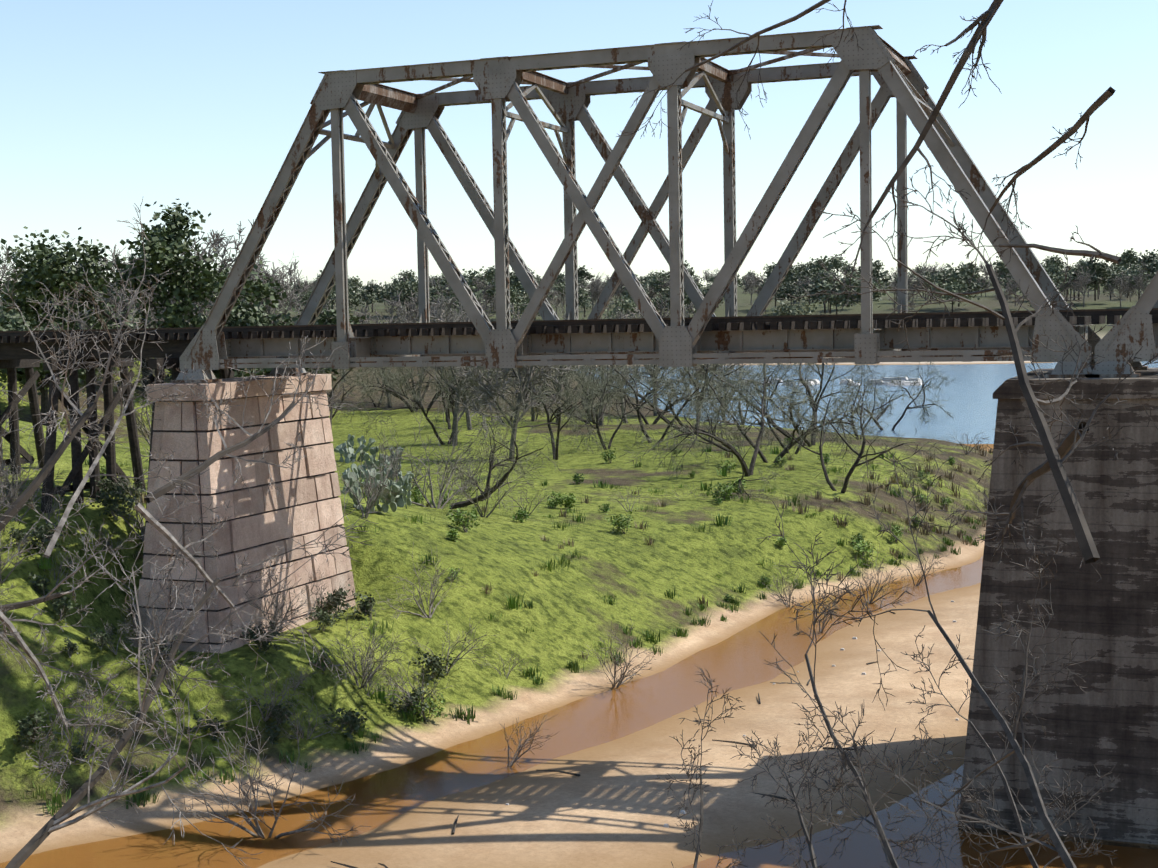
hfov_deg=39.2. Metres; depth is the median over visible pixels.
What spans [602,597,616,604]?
weed grass
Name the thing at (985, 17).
treetop branches
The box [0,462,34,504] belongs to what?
bare bush
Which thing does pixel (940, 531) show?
dry grass
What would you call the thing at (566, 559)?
weed grass
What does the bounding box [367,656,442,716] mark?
bare bush
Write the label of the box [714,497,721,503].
leafy bush
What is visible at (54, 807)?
grass tuft
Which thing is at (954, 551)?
grass tuft
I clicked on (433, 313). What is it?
bare tree
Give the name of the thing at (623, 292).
oak tree
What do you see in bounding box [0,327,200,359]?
girder
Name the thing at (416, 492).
leafy bush
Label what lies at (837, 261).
oak tree
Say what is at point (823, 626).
bare bush
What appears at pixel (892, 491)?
weed grass
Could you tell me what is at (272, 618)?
bare bush
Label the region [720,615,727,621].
grass tuft
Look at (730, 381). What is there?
mesquite tree
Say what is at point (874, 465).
weed grass
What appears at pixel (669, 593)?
weed grass
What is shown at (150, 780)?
weed grass
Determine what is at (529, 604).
weed grass
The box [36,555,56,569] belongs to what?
weed grass
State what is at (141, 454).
bare bush
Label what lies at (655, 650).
grass tuft
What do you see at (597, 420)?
mesquite tree
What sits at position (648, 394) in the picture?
mesquite tree
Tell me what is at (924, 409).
mesquite tree
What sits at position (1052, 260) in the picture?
oak tree
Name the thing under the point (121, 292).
bare tree
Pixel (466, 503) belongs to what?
fallen tree
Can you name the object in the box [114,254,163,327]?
bare tree
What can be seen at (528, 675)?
grass tuft
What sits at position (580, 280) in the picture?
oak tree
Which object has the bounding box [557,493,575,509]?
leafy bush
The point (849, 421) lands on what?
mesquite tree
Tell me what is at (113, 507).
weedy bush
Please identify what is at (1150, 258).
oak tree
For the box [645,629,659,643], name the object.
grass tuft
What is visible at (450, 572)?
leafy bush
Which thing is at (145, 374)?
bare tree
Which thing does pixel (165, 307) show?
bare tree
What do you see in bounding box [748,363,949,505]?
mesquite tree
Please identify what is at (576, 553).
weed grass
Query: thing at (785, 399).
mesquite tree
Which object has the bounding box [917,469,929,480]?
leafy bush
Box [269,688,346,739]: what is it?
bare bush
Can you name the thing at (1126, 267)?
oak tree
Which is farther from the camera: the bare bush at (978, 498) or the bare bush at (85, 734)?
the bare bush at (978, 498)
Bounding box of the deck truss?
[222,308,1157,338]
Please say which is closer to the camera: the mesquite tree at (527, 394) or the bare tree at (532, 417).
the bare tree at (532, 417)
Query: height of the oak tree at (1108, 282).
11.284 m
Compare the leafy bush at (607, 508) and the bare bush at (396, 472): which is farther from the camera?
the leafy bush at (607, 508)
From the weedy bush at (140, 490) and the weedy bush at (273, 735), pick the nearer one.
the weedy bush at (273, 735)
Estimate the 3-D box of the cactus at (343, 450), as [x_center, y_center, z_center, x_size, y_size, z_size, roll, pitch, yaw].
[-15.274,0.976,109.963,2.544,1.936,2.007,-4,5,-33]
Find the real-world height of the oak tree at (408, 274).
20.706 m
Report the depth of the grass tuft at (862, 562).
83.71 m
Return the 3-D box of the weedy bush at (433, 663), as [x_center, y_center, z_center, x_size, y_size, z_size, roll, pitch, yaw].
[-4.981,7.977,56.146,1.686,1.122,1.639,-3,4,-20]
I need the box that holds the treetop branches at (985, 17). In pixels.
[616,0,1120,311]
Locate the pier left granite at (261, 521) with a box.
[134,374,355,653]
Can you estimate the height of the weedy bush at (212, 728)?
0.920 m
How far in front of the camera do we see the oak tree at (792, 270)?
831.36 m
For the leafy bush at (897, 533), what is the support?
on the terrain ground at (616, 749)
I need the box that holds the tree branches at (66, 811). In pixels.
[0,199,385,867]
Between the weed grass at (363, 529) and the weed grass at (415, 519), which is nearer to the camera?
the weed grass at (363, 529)
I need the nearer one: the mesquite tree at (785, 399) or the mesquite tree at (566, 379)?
the mesquite tree at (566, 379)
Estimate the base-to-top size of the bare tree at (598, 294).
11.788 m
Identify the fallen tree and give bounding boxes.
[435,397,559,509]
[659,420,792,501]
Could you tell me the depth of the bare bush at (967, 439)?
119.31 m
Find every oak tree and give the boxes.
[0,199,302,389]
[0,303,115,424]
[128,318,153,327]
[164,300,291,379]
[234,302,369,382]
[292,285,302,294]
[350,276,365,287]
[354,285,366,307]
[386,281,417,319]
[396,269,417,279]
[429,289,450,310]
[435,271,466,291]
[462,268,494,295]
[482,265,494,279]
[509,268,537,304]
[549,281,565,306]
[554,271,564,285]
[578,265,594,280]
[578,276,588,287]
[620,282,643,299]
[643,271,658,280]
[648,296,669,312]
[655,270,669,280]
[658,283,669,303]
[663,290,696,316]
[669,260,698,276]
[692,274,702,285]
[699,282,724,305]
[706,274,715,285]
[712,274,745,286]
[763,262,775,276]
[766,298,816,315]
[772,281,808,305]
[785,264,801,285]
[794,262,809,275]
[803,274,833,313]
[813,275,857,313]
[825,254,849,278]
[838,264,853,274]
[891,272,916,288]
[909,264,922,277]
[957,260,981,271]
[1042,261,1063,278]
[1043,255,1064,269]
[1050,271,1074,301]
[1075,256,1115,300]
[1102,273,1122,299]
[1105,269,1125,284]
[1111,264,1123,276]
[1115,263,1146,295]
[1117,248,1141,265]
[1120,272,1133,297]
[1133,249,1157,266]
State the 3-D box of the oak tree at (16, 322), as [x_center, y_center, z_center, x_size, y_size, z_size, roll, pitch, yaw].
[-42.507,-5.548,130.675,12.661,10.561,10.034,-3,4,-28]
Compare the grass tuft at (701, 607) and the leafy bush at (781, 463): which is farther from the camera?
the leafy bush at (781, 463)
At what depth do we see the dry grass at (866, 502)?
92.52 m
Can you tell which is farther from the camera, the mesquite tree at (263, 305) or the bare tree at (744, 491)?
the mesquite tree at (263, 305)
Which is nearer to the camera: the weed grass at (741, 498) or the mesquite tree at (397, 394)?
the weed grass at (741, 498)
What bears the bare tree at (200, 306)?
on the terrain ground at (616, 749)
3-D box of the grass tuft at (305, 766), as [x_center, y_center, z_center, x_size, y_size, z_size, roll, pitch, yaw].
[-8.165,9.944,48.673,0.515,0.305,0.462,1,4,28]
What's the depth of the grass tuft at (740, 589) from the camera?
76.42 m
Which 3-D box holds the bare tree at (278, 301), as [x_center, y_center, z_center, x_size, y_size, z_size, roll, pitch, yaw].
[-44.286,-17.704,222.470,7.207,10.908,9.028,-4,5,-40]
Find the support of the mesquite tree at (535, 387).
on the terrain ground at (616, 749)
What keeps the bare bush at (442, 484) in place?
on the terrain ground at (616, 749)
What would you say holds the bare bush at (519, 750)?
on the terrain ground at (616, 749)
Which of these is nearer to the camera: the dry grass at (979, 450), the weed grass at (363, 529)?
the weed grass at (363, 529)
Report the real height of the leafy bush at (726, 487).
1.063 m
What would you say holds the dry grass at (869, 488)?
on the terrain ground at (616, 749)
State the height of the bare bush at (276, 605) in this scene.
3.110 m
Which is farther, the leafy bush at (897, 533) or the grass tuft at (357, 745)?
the leafy bush at (897, 533)
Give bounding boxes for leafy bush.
[100,463,105,479]
[308,651,331,670]
[410,690,447,721]
[411,485,423,499]
[435,494,452,507]
[446,506,479,531]
[446,528,459,541]
[446,567,460,579]
[513,507,529,522]
[545,492,566,507]
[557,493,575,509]
[572,472,584,483]
[598,503,610,512]
[600,448,615,462]
[604,511,633,533]
[670,448,682,455]
[688,470,695,477]
[708,482,733,499]
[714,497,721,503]
[719,483,735,499]
[721,460,736,472]
[723,594,733,601]
[730,480,746,494]
[757,574,770,584]
[773,456,788,467]
[773,536,786,546]
[784,433,796,444]
[817,453,830,463]
[851,532,864,543]
[852,539,876,559]
[887,525,909,541]
[910,515,923,528]
[913,493,928,504]
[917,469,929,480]
[921,478,934,488]
[940,496,951,506]
[947,456,955,464]
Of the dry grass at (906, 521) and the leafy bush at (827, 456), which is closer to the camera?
the dry grass at (906, 521)
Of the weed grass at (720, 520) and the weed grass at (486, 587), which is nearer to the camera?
the weed grass at (486, 587)
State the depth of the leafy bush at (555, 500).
84.24 m
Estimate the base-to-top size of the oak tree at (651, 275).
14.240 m
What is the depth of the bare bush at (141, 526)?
57.78 m
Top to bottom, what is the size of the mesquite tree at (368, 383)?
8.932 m
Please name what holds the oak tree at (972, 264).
on the terrain ground at (616, 749)
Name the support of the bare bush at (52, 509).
on the terrain ground at (616, 749)
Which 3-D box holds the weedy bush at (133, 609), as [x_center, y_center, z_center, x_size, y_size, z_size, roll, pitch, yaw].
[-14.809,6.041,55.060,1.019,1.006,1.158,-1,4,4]
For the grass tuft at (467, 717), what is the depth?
54.25 m
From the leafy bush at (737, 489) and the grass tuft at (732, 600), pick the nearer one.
the grass tuft at (732, 600)
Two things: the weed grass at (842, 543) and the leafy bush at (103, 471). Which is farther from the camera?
the weed grass at (842, 543)
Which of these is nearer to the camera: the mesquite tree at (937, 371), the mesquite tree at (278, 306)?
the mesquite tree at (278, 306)
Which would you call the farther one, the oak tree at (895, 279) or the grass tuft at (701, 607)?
the oak tree at (895, 279)
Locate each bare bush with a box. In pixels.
[0,435,65,498]
[0,458,63,520]
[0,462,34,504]
[0,471,29,500]
[0,473,25,501]
[0,528,54,583]
[0,576,25,614]
[22,729,66,769]
[26,484,69,522]
[34,545,84,584]
[42,658,137,762]
[91,619,130,654]
[95,525,126,559]
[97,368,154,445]
[98,467,148,540]
[110,594,175,656]
[115,419,150,482]
[119,602,169,649]
[125,620,225,697]
[141,630,170,670]
[164,698,370,844]
[226,672,309,721]
[232,568,295,643]
[246,549,317,637]
[252,591,290,635]
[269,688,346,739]
[288,661,316,690]
[305,569,366,615]
[319,609,406,678]
[319,637,410,687]
[336,442,408,518]
[344,653,395,696]
[359,409,500,508]
[367,427,450,495]
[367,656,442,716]
[374,542,467,619]
[406,665,452,702]
[408,617,500,674]
[420,461,536,516]
[442,445,493,488]
[481,650,533,677]
[497,713,557,767]
[498,485,554,514]
[581,618,658,688]
[609,486,648,511]
[763,562,809,612]
[800,585,851,632]
[843,544,907,603]
[894,552,949,585]
[940,500,966,533]
[949,428,989,454]
[952,476,989,514]
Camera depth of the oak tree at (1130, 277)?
687.61 m
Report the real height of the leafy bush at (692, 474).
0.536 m
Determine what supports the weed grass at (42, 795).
on the terrain ground at (616, 749)
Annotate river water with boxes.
[577,360,1157,443]
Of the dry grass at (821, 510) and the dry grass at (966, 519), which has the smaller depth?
the dry grass at (821, 510)
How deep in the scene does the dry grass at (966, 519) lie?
98.63 m
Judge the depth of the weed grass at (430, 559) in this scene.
63.41 m
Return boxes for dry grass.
[791,500,808,513]
[811,490,824,499]
[815,504,826,511]
[833,513,850,527]
[858,495,871,505]
[859,479,880,492]
[861,471,879,480]
[882,503,897,513]
[888,475,898,483]
[898,517,908,524]
[917,501,932,511]
[918,524,931,535]
[920,518,934,529]
[921,512,935,521]
[922,451,938,459]
[924,461,936,474]
[929,493,941,502]
[935,525,944,535]
[942,469,959,479]
[944,480,960,491]
[952,462,963,472]
[953,529,963,538]
[960,516,975,524]
[975,443,987,450]
[975,446,987,455]
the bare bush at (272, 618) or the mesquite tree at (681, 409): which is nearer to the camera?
the bare bush at (272, 618)
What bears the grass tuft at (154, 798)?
on the terrain ground at (616, 749)
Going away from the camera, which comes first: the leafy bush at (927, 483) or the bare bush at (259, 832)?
the bare bush at (259, 832)
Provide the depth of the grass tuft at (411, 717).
53.11 m
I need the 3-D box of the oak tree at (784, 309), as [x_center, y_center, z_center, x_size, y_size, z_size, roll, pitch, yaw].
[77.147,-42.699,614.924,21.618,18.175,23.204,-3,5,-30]
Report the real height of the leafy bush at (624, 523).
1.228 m
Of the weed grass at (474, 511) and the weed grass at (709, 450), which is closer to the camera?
the weed grass at (474, 511)
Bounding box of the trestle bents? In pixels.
[0,357,234,606]
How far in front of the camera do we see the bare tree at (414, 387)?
160.34 m
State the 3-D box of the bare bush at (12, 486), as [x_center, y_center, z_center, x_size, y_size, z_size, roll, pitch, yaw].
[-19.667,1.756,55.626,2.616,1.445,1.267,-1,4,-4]
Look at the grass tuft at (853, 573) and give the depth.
82.38 m
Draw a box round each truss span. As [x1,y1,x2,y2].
[171,25,1100,382]
[1085,271,1157,377]
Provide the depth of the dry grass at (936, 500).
100.67 m
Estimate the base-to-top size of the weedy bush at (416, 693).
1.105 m
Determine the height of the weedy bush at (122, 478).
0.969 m
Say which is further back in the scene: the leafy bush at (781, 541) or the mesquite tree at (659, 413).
the mesquite tree at (659, 413)
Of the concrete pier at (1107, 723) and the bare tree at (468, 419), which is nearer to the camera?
the concrete pier at (1107, 723)
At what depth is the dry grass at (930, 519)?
95.08 m
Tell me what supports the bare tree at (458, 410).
on the terrain ground at (616, 749)
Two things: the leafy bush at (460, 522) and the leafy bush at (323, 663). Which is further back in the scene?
the leafy bush at (460, 522)
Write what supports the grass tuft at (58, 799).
on the terrain ground at (616, 749)
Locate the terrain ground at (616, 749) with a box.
[0,277,1157,867]
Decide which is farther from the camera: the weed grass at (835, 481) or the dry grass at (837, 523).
the weed grass at (835, 481)
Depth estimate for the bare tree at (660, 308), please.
158.53 m
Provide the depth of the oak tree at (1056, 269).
920.33 m
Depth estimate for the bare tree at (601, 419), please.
137.86 m
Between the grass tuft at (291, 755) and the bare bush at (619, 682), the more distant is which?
the bare bush at (619, 682)
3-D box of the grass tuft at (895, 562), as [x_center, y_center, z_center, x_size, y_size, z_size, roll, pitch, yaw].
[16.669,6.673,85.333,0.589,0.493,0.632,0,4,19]
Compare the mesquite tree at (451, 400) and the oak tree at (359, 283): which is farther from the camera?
the oak tree at (359, 283)
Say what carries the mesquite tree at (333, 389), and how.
on the terrain ground at (616, 749)
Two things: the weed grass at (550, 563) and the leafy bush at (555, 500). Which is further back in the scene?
the leafy bush at (555, 500)
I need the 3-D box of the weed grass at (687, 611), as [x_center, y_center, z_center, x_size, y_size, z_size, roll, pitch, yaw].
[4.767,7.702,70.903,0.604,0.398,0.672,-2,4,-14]
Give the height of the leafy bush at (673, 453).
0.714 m
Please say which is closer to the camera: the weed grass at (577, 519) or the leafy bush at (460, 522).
the leafy bush at (460, 522)
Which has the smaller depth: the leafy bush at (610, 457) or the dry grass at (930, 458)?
the leafy bush at (610, 457)
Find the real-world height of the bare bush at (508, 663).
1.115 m
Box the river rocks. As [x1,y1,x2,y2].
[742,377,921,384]
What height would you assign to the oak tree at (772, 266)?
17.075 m
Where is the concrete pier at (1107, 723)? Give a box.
[958,368,1157,849]
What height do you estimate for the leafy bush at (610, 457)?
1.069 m
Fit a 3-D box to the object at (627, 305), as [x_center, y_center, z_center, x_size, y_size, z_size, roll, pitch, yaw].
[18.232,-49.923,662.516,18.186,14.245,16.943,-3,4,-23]
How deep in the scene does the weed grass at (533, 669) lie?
59.28 m
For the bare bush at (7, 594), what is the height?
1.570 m
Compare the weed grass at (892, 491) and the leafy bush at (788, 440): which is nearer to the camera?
the weed grass at (892, 491)
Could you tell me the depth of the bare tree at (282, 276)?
195.96 m
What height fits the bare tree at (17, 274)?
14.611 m
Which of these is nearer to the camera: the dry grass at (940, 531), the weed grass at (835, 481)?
the dry grass at (940, 531)
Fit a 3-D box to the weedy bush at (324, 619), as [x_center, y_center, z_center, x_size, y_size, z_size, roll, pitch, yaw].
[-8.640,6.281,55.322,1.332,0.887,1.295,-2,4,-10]
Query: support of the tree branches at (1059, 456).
on the terrain ground at (616, 749)
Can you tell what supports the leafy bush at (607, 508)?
on the terrain ground at (616, 749)
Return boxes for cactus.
[334,434,375,462]
[342,453,390,493]
[342,468,402,511]
[363,446,403,477]
[376,471,413,508]
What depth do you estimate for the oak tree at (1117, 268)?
835.40 m
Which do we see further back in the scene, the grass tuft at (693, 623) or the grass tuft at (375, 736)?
the grass tuft at (693, 623)
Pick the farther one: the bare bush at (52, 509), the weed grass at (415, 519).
the weed grass at (415, 519)
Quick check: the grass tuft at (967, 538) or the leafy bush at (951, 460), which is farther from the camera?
the leafy bush at (951, 460)
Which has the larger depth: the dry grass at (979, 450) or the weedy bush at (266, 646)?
the dry grass at (979, 450)
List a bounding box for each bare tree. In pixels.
[0,244,24,305]
[0,261,75,304]
[61,244,114,327]
[75,292,117,329]
[79,245,153,328]
[101,249,151,324]
[102,290,140,321]
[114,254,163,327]
[134,319,185,390]
[148,283,195,323]
[149,253,195,325]
[160,219,253,309]
[171,262,248,319]
[237,250,291,307]
[237,254,318,325]
[246,279,285,316]
[264,253,307,322]
[280,267,330,322]
[320,301,415,407]
[327,298,378,382]
[383,290,495,322]
[383,295,492,399]
[388,318,434,410]
[402,299,418,314]
[407,306,471,429]
[414,289,522,445]
[442,303,469,409]
[444,303,576,459]
[500,314,563,420]
[518,281,592,423]
[521,275,584,406]
[545,289,609,419]
[559,295,649,422]
[581,294,645,424]
[588,284,602,309]
[614,309,627,318]
[618,291,706,415]
[646,284,659,299]
[684,302,734,417]
[684,363,754,422]
[702,269,715,286]
[707,364,756,424]
[799,276,817,304]
[970,273,987,295]
[979,261,988,275]
[1118,278,1133,301]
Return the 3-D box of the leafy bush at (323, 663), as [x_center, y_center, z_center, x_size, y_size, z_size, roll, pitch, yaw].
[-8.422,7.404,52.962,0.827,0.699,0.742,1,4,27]
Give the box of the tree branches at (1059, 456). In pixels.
[655,176,1157,867]
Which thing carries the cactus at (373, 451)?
on the terrain ground at (616, 749)
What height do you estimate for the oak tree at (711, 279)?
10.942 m
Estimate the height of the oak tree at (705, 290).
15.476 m
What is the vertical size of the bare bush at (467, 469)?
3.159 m
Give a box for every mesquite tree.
[186,275,295,323]
[207,274,300,323]
[307,311,414,430]
[309,367,378,418]
[328,367,407,406]
[331,300,523,444]
[334,367,446,411]
[364,318,507,429]
[364,367,513,409]
[393,312,563,414]
[422,369,489,421]
[449,368,578,424]
[456,366,629,464]
[469,302,630,413]
[477,367,568,408]
[491,368,552,403]
[494,365,652,428]
[542,365,680,456]
[549,305,756,442]
[551,290,756,449]
[579,365,690,407]
[584,366,740,423]
[621,364,825,481]
[640,366,736,398]
[648,290,881,456]
[678,364,895,462]
[682,365,762,402]
[719,363,887,453]
[744,363,815,399]
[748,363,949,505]
[748,366,805,419]
[808,363,924,440]
[844,362,953,429]
[863,363,957,404]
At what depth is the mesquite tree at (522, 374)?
141.89 m
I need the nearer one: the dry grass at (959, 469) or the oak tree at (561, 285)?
the dry grass at (959, 469)
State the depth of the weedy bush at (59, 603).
50.58 m
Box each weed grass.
[8,782,68,799]
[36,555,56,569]
[124,761,161,785]
[136,491,146,503]
[351,523,380,533]
[352,618,393,635]
[366,684,395,703]
[403,513,434,523]
[418,553,437,565]
[460,508,487,514]
[481,583,493,593]
[485,613,504,619]
[505,593,524,609]
[522,599,532,608]
[525,666,539,676]
[535,559,563,567]
[540,558,568,571]
[541,520,576,529]
[551,554,577,564]
[559,508,568,517]
[559,508,579,513]
[560,548,587,558]
[562,537,574,546]
[572,511,585,521]
[581,495,591,503]
[593,480,608,488]
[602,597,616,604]
[608,483,621,489]
[618,625,633,635]
[634,520,647,530]
[643,534,653,545]
[648,488,665,494]
[653,499,668,506]
[664,588,678,598]
[683,607,693,615]
[688,523,715,531]
[697,595,707,605]
[700,480,711,490]
[702,444,715,451]
[711,513,733,526]
[717,467,730,476]
[730,495,752,502]
[756,487,778,491]
[758,559,781,567]
[769,446,780,453]
[781,494,808,501]
[788,498,801,506]
[822,468,843,472]
[826,479,848,485]
[832,569,848,581]
[836,538,846,545]
[862,463,885,469]
[873,524,893,532]
[886,486,905,497]
[899,479,912,487]
[907,488,921,495]
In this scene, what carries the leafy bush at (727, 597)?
on the terrain ground at (616, 749)
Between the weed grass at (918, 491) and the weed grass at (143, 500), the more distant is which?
the weed grass at (918, 491)
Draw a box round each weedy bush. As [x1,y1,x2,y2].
[6,525,35,545]
[13,709,57,749]
[14,519,65,551]
[24,572,50,596]
[47,585,88,622]
[61,636,79,657]
[69,740,93,762]
[82,628,113,649]
[90,486,141,518]
[95,473,134,499]
[104,473,127,494]
[126,603,139,625]
[127,482,145,498]
[148,636,187,666]
[184,714,227,741]
[240,620,283,649]
[256,697,295,730]
[257,633,279,653]
[263,724,282,744]
[306,606,343,630]
[316,584,352,616]
[322,703,371,738]
[349,591,374,619]
[384,683,430,713]
[412,647,456,679]
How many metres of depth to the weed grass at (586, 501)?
86.74 m
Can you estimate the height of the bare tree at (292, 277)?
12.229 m
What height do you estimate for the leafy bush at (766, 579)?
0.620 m
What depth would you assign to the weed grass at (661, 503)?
86.32 m
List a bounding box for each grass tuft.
[39,788,70,806]
[42,800,61,815]
[121,783,147,808]
[141,789,159,803]
[192,768,212,782]
[211,767,237,783]
[279,748,293,764]
[300,760,311,771]
[344,742,353,749]
[347,739,368,753]
[357,723,369,737]
[369,731,381,742]
[399,709,412,720]
[406,710,422,722]
[449,705,473,720]
[452,704,478,724]
[492,685,509,698]
[504,690,517,699]
[519,669,535,679]
[531,673,544,684]
[566,660,579,669]
[567,661,584,672]
[607,650,627,661]
[627,636,641,647]
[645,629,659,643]
[651,644,662,655]
[671,628,688,637]
[672,627,689,636]
[687,617,700,625]
[694,614,710,625]
[697,603,706,610]
[717,602,729,608]
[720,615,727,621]
[727,603,738,612]
[729,596,737,603]
[730,583,748,593]
[756,592,767,599]
[787,578,806,588]
[845,564,857,575]
[856,558,870,567]
[891,557,900,565]
[935,543,948,551]
[950,547,960,554]
[962,535,971,543]
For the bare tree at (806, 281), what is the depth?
711.12 m
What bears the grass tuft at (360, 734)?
on the terrain ground at (616, 749)
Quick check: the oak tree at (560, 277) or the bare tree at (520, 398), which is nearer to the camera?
the bare tree at (520, 398)
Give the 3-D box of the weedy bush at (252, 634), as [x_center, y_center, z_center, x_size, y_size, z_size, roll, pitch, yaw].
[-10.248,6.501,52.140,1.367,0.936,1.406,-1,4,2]
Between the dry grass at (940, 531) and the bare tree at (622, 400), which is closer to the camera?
the dry grass at (940, 531)
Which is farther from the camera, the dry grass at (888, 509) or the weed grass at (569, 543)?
the dry grass at (888, 509)
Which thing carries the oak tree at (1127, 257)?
on the terrain ground at (616, 749)
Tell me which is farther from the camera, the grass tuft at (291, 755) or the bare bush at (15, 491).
the bare bush at (15, 491)
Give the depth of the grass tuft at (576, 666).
60.48 m
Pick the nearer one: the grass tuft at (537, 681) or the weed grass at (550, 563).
the grass tuft at (537, 681)
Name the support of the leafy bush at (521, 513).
on the terrain ground at (616, 749)

